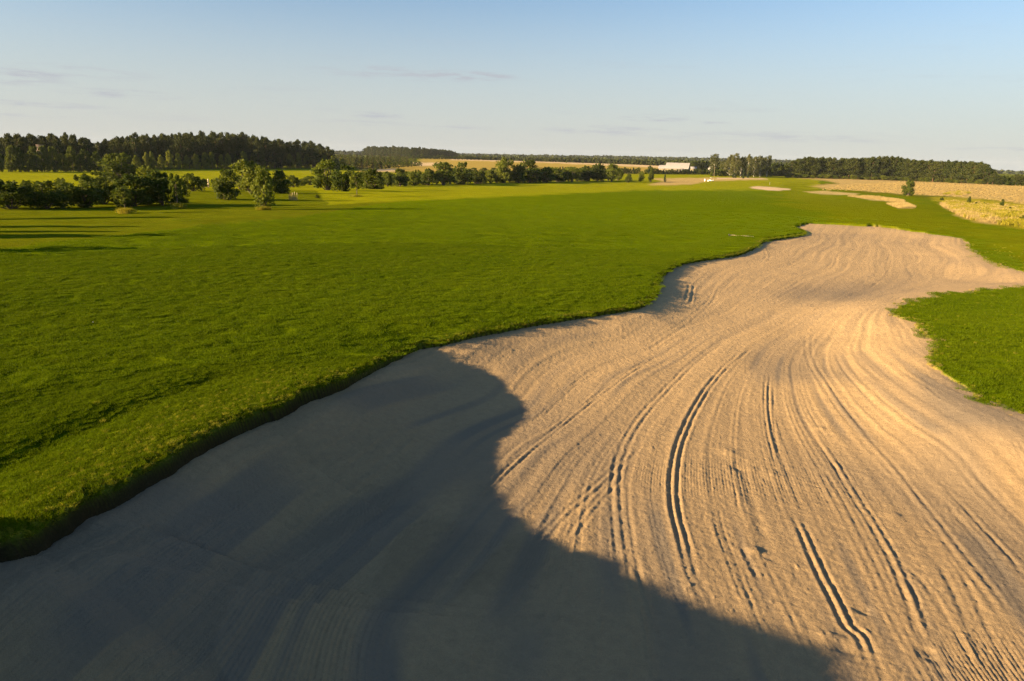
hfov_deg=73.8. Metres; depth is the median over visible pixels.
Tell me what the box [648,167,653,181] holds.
shrub
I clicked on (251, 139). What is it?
pine tree
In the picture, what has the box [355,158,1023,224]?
dry field
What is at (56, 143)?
pine tree
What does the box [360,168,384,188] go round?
shrub
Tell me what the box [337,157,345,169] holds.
young tree
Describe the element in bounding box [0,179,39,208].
shrub
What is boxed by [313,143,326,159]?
pine tree
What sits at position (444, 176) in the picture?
shrub
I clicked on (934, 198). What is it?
meadow
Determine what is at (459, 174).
shrub
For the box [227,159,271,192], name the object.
shrub
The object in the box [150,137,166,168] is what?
pine tree
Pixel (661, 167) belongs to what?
shed
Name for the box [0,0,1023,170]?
sky
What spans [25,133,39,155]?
pine tree
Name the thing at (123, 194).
sapling
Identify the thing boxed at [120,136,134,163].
pine tree
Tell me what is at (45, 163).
broadleaf tree
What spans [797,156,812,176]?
pine tree
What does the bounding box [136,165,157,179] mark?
shrub
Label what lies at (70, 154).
broadleaf tree
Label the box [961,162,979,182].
pine tree
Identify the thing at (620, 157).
hillside forest
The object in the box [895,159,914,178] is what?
pine tree
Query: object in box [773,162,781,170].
broadleaf tree
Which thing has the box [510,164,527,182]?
shrub
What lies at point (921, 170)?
pine tree
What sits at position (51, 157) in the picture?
broadleaf tree
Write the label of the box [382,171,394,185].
shrub
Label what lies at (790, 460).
bunker sand
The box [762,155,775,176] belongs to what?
birch tree
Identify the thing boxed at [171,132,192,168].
pine tree
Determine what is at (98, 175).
shrub
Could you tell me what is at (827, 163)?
pine tree
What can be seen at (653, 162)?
distant trees
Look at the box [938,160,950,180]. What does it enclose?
pine tree
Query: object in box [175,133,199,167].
pine tree
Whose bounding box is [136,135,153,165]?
pine tree
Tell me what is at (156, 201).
shrub
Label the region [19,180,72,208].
shrub
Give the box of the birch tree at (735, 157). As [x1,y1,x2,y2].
[729,153,740,175]
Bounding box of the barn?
[665,163,690,171]
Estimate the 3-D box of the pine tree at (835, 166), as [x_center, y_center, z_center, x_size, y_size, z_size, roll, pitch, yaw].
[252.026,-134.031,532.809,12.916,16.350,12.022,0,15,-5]
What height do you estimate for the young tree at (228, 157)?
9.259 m
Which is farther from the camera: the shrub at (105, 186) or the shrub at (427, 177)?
the shrub at (427, 177)
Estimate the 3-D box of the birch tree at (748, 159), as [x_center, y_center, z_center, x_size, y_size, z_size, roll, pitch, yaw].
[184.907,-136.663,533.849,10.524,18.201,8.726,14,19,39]
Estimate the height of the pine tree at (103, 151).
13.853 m
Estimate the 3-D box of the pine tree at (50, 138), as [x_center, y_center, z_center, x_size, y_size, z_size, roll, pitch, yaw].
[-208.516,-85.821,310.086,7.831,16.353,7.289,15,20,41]
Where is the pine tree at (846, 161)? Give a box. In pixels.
[837,158,849,175]
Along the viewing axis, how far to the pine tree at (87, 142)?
319.42 m
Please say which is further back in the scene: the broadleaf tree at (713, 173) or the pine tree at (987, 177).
the broadleaf tree at (713, 173)
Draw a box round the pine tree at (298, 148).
[290,140,303,167]
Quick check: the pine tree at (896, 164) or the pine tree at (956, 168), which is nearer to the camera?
the pine tree at (956, 168)
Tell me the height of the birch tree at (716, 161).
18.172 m
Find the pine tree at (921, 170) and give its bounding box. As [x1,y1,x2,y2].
[915,160,928,179]
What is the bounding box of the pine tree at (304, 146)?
[301,143,307,167]
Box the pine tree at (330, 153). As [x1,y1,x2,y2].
[321,146,335,162]
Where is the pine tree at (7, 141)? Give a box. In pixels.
[1,133,20,159]
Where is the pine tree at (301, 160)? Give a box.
[293,145,304,167]
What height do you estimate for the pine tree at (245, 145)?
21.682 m
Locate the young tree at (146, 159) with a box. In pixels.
[142,152,150,167]
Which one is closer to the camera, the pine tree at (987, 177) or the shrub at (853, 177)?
the pine tree at (987, 177)
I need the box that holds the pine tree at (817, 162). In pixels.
[811,157,822,174]
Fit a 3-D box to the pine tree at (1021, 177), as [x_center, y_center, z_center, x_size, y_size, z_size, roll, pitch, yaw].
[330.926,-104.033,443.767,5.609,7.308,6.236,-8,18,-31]
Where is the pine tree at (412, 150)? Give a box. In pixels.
[409,147,415,155]
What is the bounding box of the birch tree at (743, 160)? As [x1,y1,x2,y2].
[737,156,747,176]
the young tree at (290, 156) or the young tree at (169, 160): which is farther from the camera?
the young tree at (290, 156)
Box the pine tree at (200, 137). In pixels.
[195,130,208,161]
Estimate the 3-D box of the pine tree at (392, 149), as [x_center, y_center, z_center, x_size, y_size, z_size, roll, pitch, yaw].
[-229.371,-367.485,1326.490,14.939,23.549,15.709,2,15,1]
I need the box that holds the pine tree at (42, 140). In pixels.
[40,138,49,163]
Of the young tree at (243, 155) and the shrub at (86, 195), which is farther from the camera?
the young tree at (243, 155)
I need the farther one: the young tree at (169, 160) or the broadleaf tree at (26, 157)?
the young tree at (169, 160)
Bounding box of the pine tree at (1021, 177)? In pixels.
[1016,175,1023,183]
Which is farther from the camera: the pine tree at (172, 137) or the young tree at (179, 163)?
the pine tree at (172, 137)
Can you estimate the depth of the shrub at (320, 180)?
119.54 m
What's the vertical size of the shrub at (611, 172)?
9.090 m
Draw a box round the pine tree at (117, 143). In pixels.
[110,136,124,153]
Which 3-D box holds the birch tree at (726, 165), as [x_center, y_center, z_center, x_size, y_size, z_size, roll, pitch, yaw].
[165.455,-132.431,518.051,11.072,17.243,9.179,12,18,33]
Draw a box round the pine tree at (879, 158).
[874,156,885,175]
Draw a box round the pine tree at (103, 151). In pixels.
[99,141,108,163]
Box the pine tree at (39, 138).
[36,135,47,143]
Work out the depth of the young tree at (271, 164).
402.71 m
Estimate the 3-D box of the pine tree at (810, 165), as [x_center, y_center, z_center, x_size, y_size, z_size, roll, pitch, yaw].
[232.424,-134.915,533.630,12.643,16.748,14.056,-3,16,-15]
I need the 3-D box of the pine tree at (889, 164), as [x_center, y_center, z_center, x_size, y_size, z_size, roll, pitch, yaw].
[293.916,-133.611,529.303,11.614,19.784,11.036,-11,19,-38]
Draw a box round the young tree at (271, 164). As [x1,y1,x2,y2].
[268,153,275,167]
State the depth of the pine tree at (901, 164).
523.79 m
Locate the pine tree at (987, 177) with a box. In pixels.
[982,168,995,183]
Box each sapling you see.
[115,187,131,207]
[168,172,184,203]
[249,165,275,206]
[349,170,362,193]
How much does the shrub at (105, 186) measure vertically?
2.369 m
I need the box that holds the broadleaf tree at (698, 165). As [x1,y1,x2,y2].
[697,160,701,170]
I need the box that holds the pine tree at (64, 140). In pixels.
[61,132,75,162]
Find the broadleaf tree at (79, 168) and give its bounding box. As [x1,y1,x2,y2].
[74,154,88,171]
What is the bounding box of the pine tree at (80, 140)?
[75,137,89,160]
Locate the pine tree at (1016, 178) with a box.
[1011,174,1021,185]
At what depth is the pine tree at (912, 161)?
517.32 m
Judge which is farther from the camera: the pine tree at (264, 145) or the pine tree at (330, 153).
the pine tree at (330, 153)
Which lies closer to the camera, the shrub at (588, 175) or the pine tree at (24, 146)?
the pine tree at (24, 146)
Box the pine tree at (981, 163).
[971,162,983,179]
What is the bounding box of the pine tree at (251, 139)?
[248,136,260,160]
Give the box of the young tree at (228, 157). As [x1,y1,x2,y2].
[224,153,231,168]
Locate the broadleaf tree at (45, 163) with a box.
[36,146,50,171]
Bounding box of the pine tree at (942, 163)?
[930,160,947,180]
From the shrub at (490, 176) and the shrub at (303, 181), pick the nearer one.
the shrub at (303, 181)
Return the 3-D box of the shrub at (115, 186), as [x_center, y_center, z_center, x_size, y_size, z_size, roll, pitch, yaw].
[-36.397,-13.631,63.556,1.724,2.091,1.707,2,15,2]
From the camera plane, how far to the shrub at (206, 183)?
131.14 m
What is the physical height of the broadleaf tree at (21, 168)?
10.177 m
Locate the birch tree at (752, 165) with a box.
[749,156,760,176]
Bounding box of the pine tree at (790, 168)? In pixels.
[783,160,797,175]
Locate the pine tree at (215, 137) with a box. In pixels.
[207,132,221,167]
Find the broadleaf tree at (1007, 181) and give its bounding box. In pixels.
[1003,176,1010,184]
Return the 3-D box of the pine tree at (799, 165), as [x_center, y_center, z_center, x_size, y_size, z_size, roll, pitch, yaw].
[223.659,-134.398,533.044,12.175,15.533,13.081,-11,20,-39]
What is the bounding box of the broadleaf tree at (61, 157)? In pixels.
[56,154,71,171]
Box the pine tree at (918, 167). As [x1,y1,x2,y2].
[909,160,924,180]
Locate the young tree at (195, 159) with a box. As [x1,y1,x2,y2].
[191,154,200,169]
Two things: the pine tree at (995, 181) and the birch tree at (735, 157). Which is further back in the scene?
the birch tree at (735, 157)
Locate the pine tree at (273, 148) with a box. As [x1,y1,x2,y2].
[264,141,283,168]
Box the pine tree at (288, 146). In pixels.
[284,142,295,167]
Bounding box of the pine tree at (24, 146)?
[16,136,32,162]
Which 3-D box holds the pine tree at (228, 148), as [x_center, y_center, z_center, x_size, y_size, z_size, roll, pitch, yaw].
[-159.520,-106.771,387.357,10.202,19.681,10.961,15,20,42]
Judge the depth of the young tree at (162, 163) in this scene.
324.90 m
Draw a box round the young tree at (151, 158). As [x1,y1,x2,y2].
[149,151,155,168]
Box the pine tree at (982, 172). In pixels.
[972,163,996,179]
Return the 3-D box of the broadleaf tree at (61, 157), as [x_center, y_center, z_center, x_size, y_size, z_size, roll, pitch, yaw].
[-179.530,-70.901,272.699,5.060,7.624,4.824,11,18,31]
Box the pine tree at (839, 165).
[833,158,845,178]
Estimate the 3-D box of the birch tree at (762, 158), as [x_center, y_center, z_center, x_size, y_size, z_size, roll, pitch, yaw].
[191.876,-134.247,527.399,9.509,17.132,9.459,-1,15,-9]
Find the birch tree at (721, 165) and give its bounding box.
[719,160,730,173]
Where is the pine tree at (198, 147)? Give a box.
[190,136,202,166]
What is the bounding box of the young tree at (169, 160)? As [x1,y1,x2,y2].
[165,150,173,169]
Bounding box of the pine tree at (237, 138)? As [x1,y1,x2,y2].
[226,134,247,165]
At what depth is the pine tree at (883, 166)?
526.07 m
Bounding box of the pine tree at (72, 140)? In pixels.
[65,134,77,157]
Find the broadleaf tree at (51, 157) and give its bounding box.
[44,146,59,171]
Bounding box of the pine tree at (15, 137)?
[10,133,23,166]
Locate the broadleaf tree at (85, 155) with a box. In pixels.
[79,149,95,171]
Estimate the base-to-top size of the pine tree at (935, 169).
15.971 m
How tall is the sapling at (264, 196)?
4.064 m
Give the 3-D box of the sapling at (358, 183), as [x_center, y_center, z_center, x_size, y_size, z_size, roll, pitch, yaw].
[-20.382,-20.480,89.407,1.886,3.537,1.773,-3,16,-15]
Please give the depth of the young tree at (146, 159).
318.89 m
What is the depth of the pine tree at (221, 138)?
386.99 m
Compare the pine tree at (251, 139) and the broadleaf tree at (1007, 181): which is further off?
the broadleaf tree at (1007, 181)
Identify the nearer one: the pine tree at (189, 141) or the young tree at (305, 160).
the pine tree at (189, 141)
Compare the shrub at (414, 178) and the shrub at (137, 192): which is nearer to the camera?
the shrub at (137, 192)
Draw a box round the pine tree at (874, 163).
[863,157,881,178]
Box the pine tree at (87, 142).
[77,137,95,165]
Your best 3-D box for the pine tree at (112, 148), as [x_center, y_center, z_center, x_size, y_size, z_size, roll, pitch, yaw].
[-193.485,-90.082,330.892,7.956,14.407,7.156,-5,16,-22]
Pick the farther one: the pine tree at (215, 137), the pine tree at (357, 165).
the pine tree at (357, 165)
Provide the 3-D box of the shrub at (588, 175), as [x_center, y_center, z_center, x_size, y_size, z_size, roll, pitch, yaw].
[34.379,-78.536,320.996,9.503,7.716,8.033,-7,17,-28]
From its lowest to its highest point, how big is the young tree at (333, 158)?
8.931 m
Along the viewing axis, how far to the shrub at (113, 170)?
171.89 m
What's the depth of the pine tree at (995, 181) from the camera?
447.02 m
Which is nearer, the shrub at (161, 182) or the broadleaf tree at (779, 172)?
the shrub at (161, 182)
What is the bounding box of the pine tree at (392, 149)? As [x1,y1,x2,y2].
[390,145,395,155]
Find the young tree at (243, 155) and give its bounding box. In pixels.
[239,151,248,163]
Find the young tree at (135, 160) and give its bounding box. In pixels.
[131,155,140,166]
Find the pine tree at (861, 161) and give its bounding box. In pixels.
[852,157,864,176]
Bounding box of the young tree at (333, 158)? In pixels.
[331,156,337,168]
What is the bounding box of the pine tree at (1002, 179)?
[997,175,1006,182]
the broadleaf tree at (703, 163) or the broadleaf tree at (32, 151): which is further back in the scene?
the broadleaf tree at (703, 163)
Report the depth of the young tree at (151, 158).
321.14 m
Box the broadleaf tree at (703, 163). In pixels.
[701,159,705,169]
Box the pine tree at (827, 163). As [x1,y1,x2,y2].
[817,157,832,174]
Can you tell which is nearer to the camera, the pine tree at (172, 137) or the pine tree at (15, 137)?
the pine tree at (15, 137)
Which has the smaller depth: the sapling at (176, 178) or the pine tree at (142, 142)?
the sapling at (176, 178)
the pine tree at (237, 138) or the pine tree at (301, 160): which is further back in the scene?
the pine tree at (301, 160)
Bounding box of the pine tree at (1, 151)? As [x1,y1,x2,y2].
[0,144,5,166]
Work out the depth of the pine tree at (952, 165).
495.33 m
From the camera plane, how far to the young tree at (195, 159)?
347.19 m
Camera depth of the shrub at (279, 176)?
95.36 m
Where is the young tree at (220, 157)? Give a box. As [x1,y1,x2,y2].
[218,154,224,168]
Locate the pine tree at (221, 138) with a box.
[215,132,231,164]
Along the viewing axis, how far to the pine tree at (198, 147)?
373.07 m
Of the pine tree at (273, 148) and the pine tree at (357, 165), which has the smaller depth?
the pine tree at (273, 148)
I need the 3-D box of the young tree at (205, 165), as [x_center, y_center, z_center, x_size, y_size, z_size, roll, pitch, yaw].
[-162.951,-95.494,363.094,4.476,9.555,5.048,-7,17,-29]
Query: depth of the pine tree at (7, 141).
292.74 m
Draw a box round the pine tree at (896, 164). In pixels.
[887,156,902,179]
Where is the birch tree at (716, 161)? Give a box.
[709,154,720,172]
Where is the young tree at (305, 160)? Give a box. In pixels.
[303,153,310,167]
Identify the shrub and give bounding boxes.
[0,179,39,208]
[18,180,36,198]
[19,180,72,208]
[50,177,76,203]
[53,173,109,207]
[78,171,111,185]
[93,179,114,203]
[96,152,137,179]
[104,180,115,201]
[109,173,154,206]
[111,184,121,200]
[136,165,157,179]
[140,178,159,204]
[141,170,185,204]
[169,181,190,203]
[180,173,205,190]
[200,178,209,187]
[209,168,241,199]
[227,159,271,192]
[270,169,291,193]
[286,175,300,186]
[298,179,307,185]
[301,176,314,184]
[310,158,341,189]
[328,164,355,191]
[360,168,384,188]
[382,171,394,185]
[392,168,407,185]
[407,171,420,185]
[419,168,437,184]
[432,161,456,184]
[452,161,474,184]
[470,170,487,183]
[484,169,497,182]
[495,157,515,182]
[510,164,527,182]
[518,159,545,182]
[540,167,555,182]
[552,168,568,181]
[565,167,580,181]
[574,169,583,180]
[580,165,595,180]
[592,163,606,180]
[607,163,617,181]
[615,168,623,179]
[624,174,632,182]
[638,171,644,181]
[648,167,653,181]
[799,174,808,177]
[823,174,831,178]
[848,175,857,178]
[923,177,932,181]
[967,179,974,183]
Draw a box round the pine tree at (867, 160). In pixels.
[860,158,873,175]
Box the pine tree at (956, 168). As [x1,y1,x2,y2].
[948,161,964,179]
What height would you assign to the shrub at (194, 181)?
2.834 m
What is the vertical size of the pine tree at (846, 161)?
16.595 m
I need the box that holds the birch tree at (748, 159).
[742,154,753,174]
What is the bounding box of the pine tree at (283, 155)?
[275,139,293,167]
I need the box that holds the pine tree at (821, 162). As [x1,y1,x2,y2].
[815,156,828,176]
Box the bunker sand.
[0,224,1023,680]
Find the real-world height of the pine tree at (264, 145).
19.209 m
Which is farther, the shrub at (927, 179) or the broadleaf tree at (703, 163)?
the broadleaf tree at (703, 163)
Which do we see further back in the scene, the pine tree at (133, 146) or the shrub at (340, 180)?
the pine tree at (133, 146)
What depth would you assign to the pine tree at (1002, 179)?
445.63 m
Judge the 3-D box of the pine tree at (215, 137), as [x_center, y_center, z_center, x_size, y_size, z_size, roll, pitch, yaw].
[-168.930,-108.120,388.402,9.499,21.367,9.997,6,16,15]
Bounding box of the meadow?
[930,196,1023,229]
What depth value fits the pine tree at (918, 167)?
515.49 m
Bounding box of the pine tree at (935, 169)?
[923,161,943,181]
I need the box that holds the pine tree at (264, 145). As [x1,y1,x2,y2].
[255,137,276,167]
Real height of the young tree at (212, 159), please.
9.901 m
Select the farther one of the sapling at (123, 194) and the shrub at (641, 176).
the shrub at (641, 176)
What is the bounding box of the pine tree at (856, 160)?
[849,158,861,176]
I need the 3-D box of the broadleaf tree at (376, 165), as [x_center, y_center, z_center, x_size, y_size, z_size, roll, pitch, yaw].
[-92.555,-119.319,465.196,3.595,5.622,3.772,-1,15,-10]
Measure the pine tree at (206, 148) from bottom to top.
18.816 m
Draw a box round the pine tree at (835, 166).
[827,158,842,177]
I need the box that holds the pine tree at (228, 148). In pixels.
[221,134,240,168]
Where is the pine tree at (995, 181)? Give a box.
[992,175,1001,184]
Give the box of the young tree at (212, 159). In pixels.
[208,151,215,168]
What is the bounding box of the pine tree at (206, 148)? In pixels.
[199,135,219,164]
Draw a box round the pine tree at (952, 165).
[944,160,958,178]
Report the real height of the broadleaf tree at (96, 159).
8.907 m
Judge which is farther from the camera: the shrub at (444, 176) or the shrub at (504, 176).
the shrub at (504, 176)
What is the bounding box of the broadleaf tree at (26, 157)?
[18,153,34,171]
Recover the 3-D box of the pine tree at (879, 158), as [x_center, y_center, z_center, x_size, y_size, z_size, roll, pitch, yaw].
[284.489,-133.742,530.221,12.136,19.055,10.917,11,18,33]
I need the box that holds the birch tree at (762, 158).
[755,155,767,176]
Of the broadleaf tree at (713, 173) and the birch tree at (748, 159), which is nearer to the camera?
the broadleaf tree at (713, 173)
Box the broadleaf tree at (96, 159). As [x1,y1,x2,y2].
[90,151,104,171]
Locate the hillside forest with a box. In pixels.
[93,143,1023,174]
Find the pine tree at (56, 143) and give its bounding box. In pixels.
[51,135,67,166]
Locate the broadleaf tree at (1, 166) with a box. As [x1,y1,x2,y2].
[0,153,3,171]
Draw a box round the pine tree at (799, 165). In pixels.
[791,158,805,173]
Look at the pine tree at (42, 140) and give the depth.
309.56 m
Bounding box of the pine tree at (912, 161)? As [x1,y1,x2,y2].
[904,159,917,178]
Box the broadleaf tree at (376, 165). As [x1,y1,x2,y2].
[374,161,378,168]
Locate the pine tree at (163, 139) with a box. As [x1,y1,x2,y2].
[158,133,177,165]
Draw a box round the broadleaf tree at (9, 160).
[4,145,16,171]
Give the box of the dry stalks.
[288,194,297,199]
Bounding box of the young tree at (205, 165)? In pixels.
[201,152,209,168]
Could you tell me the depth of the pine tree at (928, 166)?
512.63 m
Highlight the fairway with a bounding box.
[0,177,1023,562]
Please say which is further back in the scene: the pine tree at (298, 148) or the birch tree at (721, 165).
the birch tree at (721, 165)
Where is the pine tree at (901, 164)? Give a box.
[894,158,909,176]
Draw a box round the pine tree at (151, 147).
[144,136,163,165]
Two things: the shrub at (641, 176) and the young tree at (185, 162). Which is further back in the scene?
the young tree at (185, 162)
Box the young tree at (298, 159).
[295,152,301,167]
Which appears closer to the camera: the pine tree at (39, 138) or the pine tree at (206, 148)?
the pine tree at (39, 138)
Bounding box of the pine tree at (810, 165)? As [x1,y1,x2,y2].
[799,157,817,174]
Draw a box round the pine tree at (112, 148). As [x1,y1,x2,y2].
[104,139,119,162]
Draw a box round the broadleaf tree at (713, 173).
[710,169,716,175]
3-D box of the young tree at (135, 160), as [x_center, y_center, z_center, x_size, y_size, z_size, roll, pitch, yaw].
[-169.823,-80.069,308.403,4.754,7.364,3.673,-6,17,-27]
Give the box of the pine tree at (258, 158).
[250,137,265,165]
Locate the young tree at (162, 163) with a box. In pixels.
[156,154,165,169]
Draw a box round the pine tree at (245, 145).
[238,131,252,160]
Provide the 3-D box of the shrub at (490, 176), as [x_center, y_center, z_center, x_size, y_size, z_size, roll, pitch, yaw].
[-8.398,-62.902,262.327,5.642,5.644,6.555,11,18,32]
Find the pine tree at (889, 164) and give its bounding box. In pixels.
[884,156,897,176]
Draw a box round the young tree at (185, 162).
[182,155,191,168]
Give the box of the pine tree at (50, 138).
[45,133,60,163]
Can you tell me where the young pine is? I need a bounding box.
[901,180,915,195]
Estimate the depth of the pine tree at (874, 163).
526.09 m
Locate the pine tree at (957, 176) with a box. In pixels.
[952,161,969,179]
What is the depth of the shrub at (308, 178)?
198.69 m
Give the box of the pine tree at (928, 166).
[918,159,936,179]
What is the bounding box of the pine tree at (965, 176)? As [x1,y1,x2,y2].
[958,163,975,179]
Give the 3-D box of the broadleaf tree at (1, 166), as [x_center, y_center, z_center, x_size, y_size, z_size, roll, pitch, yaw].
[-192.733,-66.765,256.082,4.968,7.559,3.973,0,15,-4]
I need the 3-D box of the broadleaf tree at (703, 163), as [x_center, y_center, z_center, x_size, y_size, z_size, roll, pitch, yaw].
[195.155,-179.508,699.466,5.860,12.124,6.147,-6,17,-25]
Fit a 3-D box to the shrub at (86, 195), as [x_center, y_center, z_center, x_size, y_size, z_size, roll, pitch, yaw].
[-37.043,-12.866,58.861,4.086,3.025,3.454,-1,15,-9]
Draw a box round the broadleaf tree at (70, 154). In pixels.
[64,146,78,171]
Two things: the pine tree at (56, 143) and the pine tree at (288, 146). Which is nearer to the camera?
the pine tree at (56, 143)
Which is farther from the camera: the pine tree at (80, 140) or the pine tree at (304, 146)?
the pine tree at (304, 146)
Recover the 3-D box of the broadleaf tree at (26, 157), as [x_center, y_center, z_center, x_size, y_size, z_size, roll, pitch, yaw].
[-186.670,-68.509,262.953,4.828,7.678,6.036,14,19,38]
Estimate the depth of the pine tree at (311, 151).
436.09 m
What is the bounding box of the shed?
[658,165,665,170]
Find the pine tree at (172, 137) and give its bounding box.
[168,133,175,167]
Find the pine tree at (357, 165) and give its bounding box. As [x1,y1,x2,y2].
[353,157,359,168]
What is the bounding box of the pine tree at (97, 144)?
[93,142,101,167]
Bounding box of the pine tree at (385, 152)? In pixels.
[384,146,388,155]
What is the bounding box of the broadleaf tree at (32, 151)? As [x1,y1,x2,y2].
[26,146,45,171]
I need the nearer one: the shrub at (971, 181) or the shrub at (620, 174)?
the shrub at (620, 174)
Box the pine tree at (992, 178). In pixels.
[988,171,1000,184]
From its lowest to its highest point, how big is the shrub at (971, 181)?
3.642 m
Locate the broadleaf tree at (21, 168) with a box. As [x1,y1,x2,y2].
[13,146,24,171]
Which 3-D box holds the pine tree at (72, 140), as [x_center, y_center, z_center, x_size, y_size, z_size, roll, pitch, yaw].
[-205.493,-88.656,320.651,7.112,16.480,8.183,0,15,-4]
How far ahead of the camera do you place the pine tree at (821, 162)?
533.36 m
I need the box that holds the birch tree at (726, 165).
[723,154,734,175]
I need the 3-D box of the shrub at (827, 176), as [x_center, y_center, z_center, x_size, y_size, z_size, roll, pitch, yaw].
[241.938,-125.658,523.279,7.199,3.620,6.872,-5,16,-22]
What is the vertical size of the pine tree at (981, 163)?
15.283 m
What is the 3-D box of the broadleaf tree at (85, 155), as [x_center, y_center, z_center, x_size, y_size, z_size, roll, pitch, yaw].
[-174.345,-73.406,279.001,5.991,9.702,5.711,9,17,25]
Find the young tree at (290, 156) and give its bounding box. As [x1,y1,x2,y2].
[286,153,294,167]
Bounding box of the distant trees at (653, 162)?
[458,155,718,168]
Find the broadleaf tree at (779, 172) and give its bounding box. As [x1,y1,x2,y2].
[777,168,782,175]
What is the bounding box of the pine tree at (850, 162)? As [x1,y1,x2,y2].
[842,157,857,176]
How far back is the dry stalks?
76.28 m
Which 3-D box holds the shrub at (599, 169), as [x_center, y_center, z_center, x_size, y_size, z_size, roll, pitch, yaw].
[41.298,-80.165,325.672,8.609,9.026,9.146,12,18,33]
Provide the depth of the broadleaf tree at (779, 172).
569.36 m
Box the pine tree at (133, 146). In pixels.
[126,132,149,164]
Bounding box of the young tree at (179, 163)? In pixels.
[174,153,182,169]
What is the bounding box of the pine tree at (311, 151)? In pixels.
[303,140,320,167]
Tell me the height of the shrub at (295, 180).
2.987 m
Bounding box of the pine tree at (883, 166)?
[878,156,890,179]
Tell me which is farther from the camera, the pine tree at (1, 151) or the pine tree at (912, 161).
the pine tree at (912, 161)

